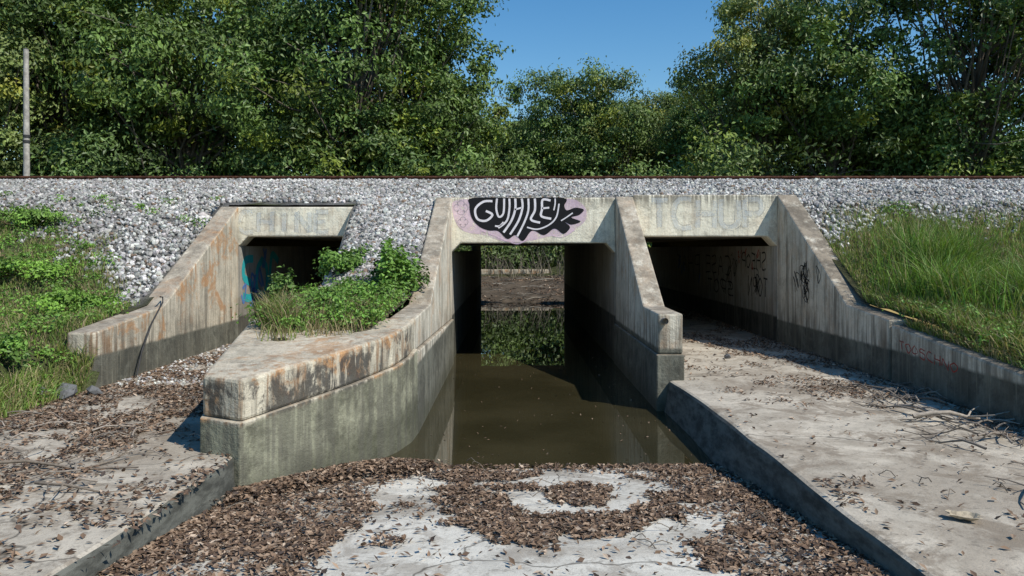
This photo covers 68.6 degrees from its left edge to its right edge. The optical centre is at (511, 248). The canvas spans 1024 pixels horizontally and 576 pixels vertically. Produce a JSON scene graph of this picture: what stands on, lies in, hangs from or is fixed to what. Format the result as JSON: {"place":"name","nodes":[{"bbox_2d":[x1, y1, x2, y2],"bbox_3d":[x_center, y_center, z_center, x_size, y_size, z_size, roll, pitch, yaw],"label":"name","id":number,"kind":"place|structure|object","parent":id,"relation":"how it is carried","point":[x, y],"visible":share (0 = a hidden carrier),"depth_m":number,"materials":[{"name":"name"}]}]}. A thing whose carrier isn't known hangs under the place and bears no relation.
{"place":"outdoors","nodes":[
{"label":"outdoors","id":0,"kind":"place"},
{"bbox_2d":[101,468,876,575],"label":"channel apron","id":1,"kind":"object","parent":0,"point":[486,562],"visible":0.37,"depth_m":4.76,"materials":[{"name":"concrete"}]},
{"bbox_2d":[0,183,1023,419],"bbox_3d":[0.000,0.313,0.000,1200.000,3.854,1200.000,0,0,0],"label":"ground","id":2,"kind":"structure","parent":0,"point":[516,288],"depth_m":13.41,"materials":[{"name":"green plant"}]},
{"bbox_2d":[0,325,41,368],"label":"leafy shrub","id":3,"kind":"object","parent":2,"relation":"on","point":[11,346],"visible":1,"depth_m":8.26,"materials":[{"name":"green plant"}]},
{"bbox_2d":[23,48,30,175],"bbox_3d":[-18.100,-3.150,28.000,0.250,8.660,0.250,0,0,0],"label":"utility pole","id":4,"kind":"object","parent":2,"relation":"on","point":[26,141],"visible":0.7,"depth_m":27.92,"materials":[{"name":"metal"}]},
{"bbox_2d":[0,203,71,227],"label":"leafy shrub","id":5,"kind":"object","parent":2,"relation":"on","point":[19,216],"visible":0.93,"depth_m":13.13,"materials":[{"name":"green plant"}]},
{"bbox_2d":[0,0,92,175],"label":"oak tree","id":6,"kind":"object","parent":2,"relation":"on","point":[11,119],"visible":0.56,"depth_m":34.12,"materials":[{"name":"green plant"}]},
{"bbox_2d":[0,252,92,279],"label":"leafy shrub","id":7,"kind":"object","parent":2,"relation":"on","point":[37,269],"visible":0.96,"depth_m":11.10,"materials":[{"name":"green plant"}]},
{"bbox_2d":[18,284,131,314],"bbox_3d":[-5.992,0.694,10.278,1.253,0.403,1.421,0,0,37],"label":"leafy shrub","id":8,"kind":"object","parent":2,"relation":"on","point":[63,298],"visible":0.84,"depth_m":10.07,"materials":[{"name":"green plant"}]},
{"bbox_2d":[0,0,197,175],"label":"oak tree","id":9,"kind":"object","parent":2,"relation":"on","point":[56,17],"visible":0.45,"depth_m":35.02,"materials":[{"name":"green plant"}]},
{"bbox_2d":[0,345,234,575],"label":"concrete platform","id":10,"kind":"structure","parent":2,"relation":"on","point":[218,483],"depth_m":5.24,"materials":[{"name":"grey concrete"}]},
{"bbox_2d":[32,4,223,165],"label":"elm tree","id":11,"kind":"object","parent":2,"relation":"on","point":[143,9],"depth_m":45.70,"materials":[{"name":"green plant"}]},
{"bbox_2d":[43,0,335,175],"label":"oak tree","id":12,"kind":"object","parent":2,"relation":"on","point":[146,94],"visible":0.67,"depth_m":34.43,"materials":[{"name":"green plant"}]},
{"bbox_2d":[159,0,374,175],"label":"oak tree","id":13,"kind":"object","parent":2,"relation":"on","point":[265,103],"visible":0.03,"depth_m":42.67,"materials":[{"name":"green plant"}]},
{"bbox_2d":[183,0,471,175],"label":"oak tree","id":14,"kind":"object","parent":2,"relation":"on","point":[347,28],"visible":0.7,"depth_m":32.13,"materials":[{"name":"green plant"}]},
{"bbox_2d":[275,0,527,175],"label":"oak tree","id":15,"kind":"object","parent":2,"relation":"on","point":[454,106],"visible":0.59,"depth_m":34.83,"materials":[{"name":"green plant"}]},
{"bbox_2d":[431,109,517,175],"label":"elm tree","id":16,"kind":"object","parent":2,"relation":"on","point":[490,166],"visible":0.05,"depth_m":55.04,"materials":[{"name":"green plant"}]},
{"bbox_2d":[0,273,1023,575],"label":"leaf litter","id":17,"kind":"object","parent":2,"relation":"on","point":[224,535],"visible":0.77,"depth_m":5.49,"materials":[{"name":"brown plant"}]},
{"bbox_2d":[0,177,1023,386],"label":"track ballast","id":18,"kind":"structure","parent":2,"relation":"on","point":[405,205],"depth_m":14.55,"materials":[{"name":"gravel"}]},
{"bbox_2d":[0,116,1023,268],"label":"undergrowth","id":19,"kind":"object","parent":2,"relation":"on","point":[492,250],"visible":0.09,"depth_m":32.95,"materials":[{"name":"green plant"}]},
{"bbox_2d":[0,191,1023,405],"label":"weeds","id":20,"kind":"object","parent":2,"relation":"on","point":[346,285],"visible":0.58,"depth_m":9.34,"materials":[{"name":"green plant"}]},
{"bbox_2d":[0,246,1023,558],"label":"fallen sticks","id":21,"kind":"object","parent":2,"relation":"on","point":[924,414],"visible":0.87,"depth_m":6.79,"materials":[{"name":"brown wood"}]},
{"bbox_2d":[481,269,549,274],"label":"concrete curb","id":22,"kind":"structure","parent":2,"relation":"on","point":[504,271],"depth_m":37.35,"materials":[{"name":"grey concrete"}]},
{"bbox_2d":[467,118,574,253],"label":"elm tree","id":23,"kind":"object","parent":2,"relation":"on","point":[515,130],"visible":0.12,"depth_m":58.82,"materials":[{"name":"green plant"}]},
{"bbox_2d":[496,114,563,247],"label":"elm tree","id":24,"kind":"object","parent":2,"relation":"on","point":[528,131],"visible":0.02,"depth_m":70.03,"materials":[{"name":"green plant"}]},
{"bbox_2d":[67,195,1023,488],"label":"concrete railway culvert","id":25,"kind":"object","parent":2,"relation":"on","point":[279,409],"visible":0.73,"depth_m":11.18,"materials":[{"name":"grey concrete"}]},
{"bbox_2d":[136,296,162,374],"bbox_3d":[-4.902,1.159,10.227,0.069,0.976,1.076,0,0,-8],"label":"bent rebar","id":26,"kind":"object","parent":25,"relation":"attached to","point":[147,336],"visible":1,"depth_m":10.06,"materials":[{"name":"metal"}]},
{"bbox_2d":[235,280,407,341],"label":"planter grass","id":27,"kind":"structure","parent":25,"relation":"on","point":[274,326],"depth_m":7.82,"materials":[{"name":"green plant"}]},
{"bbox_2d":[265,205,432,340],"bbox_3d":[-2.100,0.100,10.350,1.520,1.982,7.200,0,0,0],"label":"soil embankment","id":28,"kind":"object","parent":25,"relation":"in","point":[371,325],"visible":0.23,"depth_m":8.37,"materials":[{"name":"soil"}]},
{"bbox_2d":[265,264,298,303],"bbox_3d":[-2.715,0.584,8.897,0.414,0.790,0.570,0,0,-22],"label":"leafy shrub","id":29,"kind":"object","parent":28,"relation":"on","point":[288,279],"visible":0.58,"depth_m":8.81,"materials":[{"name":"green plant"}]},
{"bbox_2d":[269,311,308,331],"bbox_3d":[-2.330,0.791,7.824,0.394,0.280,0.440,0,0,-26],"label":"leafy shrub","id":30,"kind":"object","parent":28,"relation":"on","point":[295,322],"visible":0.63,"depth_m":7.71,"materials":[{"name":"green plant"}]},
{"bbox_2d":[303,283,375,311],"bbox_3d":[-2.000,0.649,8.946,0.726,0.457,0.915,0,0,29],"label":"leafy shrub","id":31,"kind":"object","parent":28,"relation":"on","point":[334,294],"visible":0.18,"depth_m":8.83,"materials":[{"name":"green plant"}]},
{"bbox_2d":[310,243,376,277],"bbox_3d":[-2.524,0.183,11.246,0.943,0.525,1.130,0,0,0],"label":"leafy shrub","id":32,"kind":"object","parent":28,"relation":"on","point":[345,260],"visible":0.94,"depth_m":10.97,"materials":[{"name":"green plant"}]},
{"bbox_2d":[367,282,403,312],"bbox_3d":[-1.624,0.608,9.081,0.630,0.402,0.505,0,0,45],"label":"leafy shrub","id":33,"kind":"object","parent":28,"relation":"on","point":[377,288],"visible":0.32,"depth_m":9.03,"materials":[{"name":"green plant"}]},
{"bbox_2d":[369,229,431,311],"bbox_3d":[-1.534,0.302,10.185,0.871,1.136,0.825,0,0,0],"label":"leafy shrub","id":34,"kind":"object","parent":28,"relation":"on","point":[391,262],"visible":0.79,"depth_m":10.11,"materials":[{"name":"green plant"}]},
{"bbox_2d":[452,197,586,243],"bbox_3d":[0.131,-0.496,13.594,2.448,0.850,0.006,0,0,0],"label":"mural graffiti","id":35,"kind":"object","parent":25,"relation":"attached to","point":[520,219],"visible":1,"depth_m":13.59,"materials":[{"name":"black paint"}]},
{"bbox_2d":[241,248,957,371],"bbox_3d":[-0.097,0.204,14.959,9.836,2.306,13.678,0,0,0],"label":"tag graffiti","id":36,"kind":"object","parent":25,"relation":"attached to","point":[249,281],"visible":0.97,"depth_m":14.59,"materials":[{"name":"black paint"}]},
{"bbox_2d":[494,58,627,175],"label":"elm tree","id":37,"kind":"object","parent":2,"relation":"on","point":[548,125],"visible":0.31,"depth_m":57.71,"materials":[{"name":"green plant"}]},
{"bbox_2d":[536,53,660,175],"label":"elm tree","id":38,"kind":"object","parent":2,"relation":"on","point":[617,127],"visible":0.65,"depth_m":55.95,"materials":[{"name":"green plant"}]},
{"bbox_2d":[606,94,681,170],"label":"elm tree","id":39,"kind":"object","parent":2,"relation":"on","point":[623,106],"depth_m":72.43,"materials":[{"name":"green plant"}]},
{"bbox_2d":[616,88,686,244],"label":"elm tree","id":40,"kind":"object","parent":2,"relation":"on","point":[653,103],"visible":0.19,"depth_m":60.03,"materials":[{"name":"green plant"}]},
{"bbox_2d":[646,77,742,173],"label":"elm tree","id":41,"kind":"object","parent":2,"relation":"on","point":[672,141],"visible":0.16,"depth_m":54.94,"materials":[{"name":"green plant"}]},
{"bbox_2d":[669,81,821,175],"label":"elm tree","id":42,"kind":"object","parent":2,"relation":"on","point":[693,124],"visible":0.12,"depth_m":51.52,"materials":[{"name":"green plant"}]},
{"bbox_2d":[664,0,829,175],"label":"elm tree","id":43,"kind":"object","parent":2,"relation":"on","point":[749,41],"visible":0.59,"depth_m":37.35,"materials":[{"name":"green plant"}]},
{"bbox_2d":[693,0,962,175],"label":"oak tree","id":44,"kind":"object","parent":2,"relation":"on","point":[835,114],"visible":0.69,"depth_m":34.68,"materials":[{"name":"green plant"}]},
{"bbox_2d":[815,60,1006,175],"bbox_3d":[18.933,-3.905,36.003,9.681,10.175,8.494,0,0,27],"label":"elm tree","id":45,"kind":"object","parent":2,"relation":"on","point":[861,152],"visible":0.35,"depth_m":34.45,"materials":[{"name":"green plant"}]},
{"bbox_2d":[829,199,1023,324],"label":"tall grass clump","id":46,"kind":"object","parent":2,"relation":"on","point":[954,270],"visible":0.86,"depth_m":10.29,"materials":[{"name":"green plant"}]},
{"bbox_2d":[843,0,1023,175],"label":"oak tree","id":47,"kind":"object","parent":2,"relation":"on","point":[1000,28],"visible":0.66,"depth_m":32.81,"materials":[{"name":"green plant"}]},
{"bbox_2d":[959,35,1023,175],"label":"oak tree","id":48,"kind":"object","parent":2,"relation":"on","point":[1019,105],"visible":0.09,"depth_m":33.34,"materials":[{"name":"green plant"}]},
{"bbox_2d":[0,176,1023,179],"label":"railroad track","id":49,"kind":"structure","parent":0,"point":[517,177],"depth_m":19.42,"materials":[{"name":"metal"}]},
{"bbox_2d":[3,0,1023,332],"label":"sky","id":50,"kind":"structure","parent":0,"point":[644,35],"materials":[{"name":"blue"}]},
{"bbox_2d":[387,302,715,468],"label":"water","id":51,"kind":"structure","parent":0,"point":[516,358],"depth_m":9.87,"materials":[{"name":"brown liquid"}]},
{"bbox_2d":[663,302,1023,575],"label":"concrete platform","id":52,"kind":"structure","parent":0,"point":[697,412],"depth_m":6.18,"materials":[{"name":"grey concrete"}]},
{"bbox_2d":[38,353,730,399],"bbox_3d":[-0.960,1.604,9.932,9.209,0.210,0.306,0,0,-21],"label":"broken rock","id":53,"kind":"object","parent":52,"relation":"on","point":[65,392],"visible":0.74,"depth_m":8.34,"materials":[{"name":"stone"}]},
{"bbox_2d":[945,509,982,520],"bbox_3d":[2.800,1.664,4.660,0.197,0.036,0.124,0,0,23],"label":"crushed food carton","id":54,"kind":"object","parent":52,"relation":"on","point":[968,516],"visible":1,"depth_m":4.68,"materials":[{"name":"white paper"}]}
]}

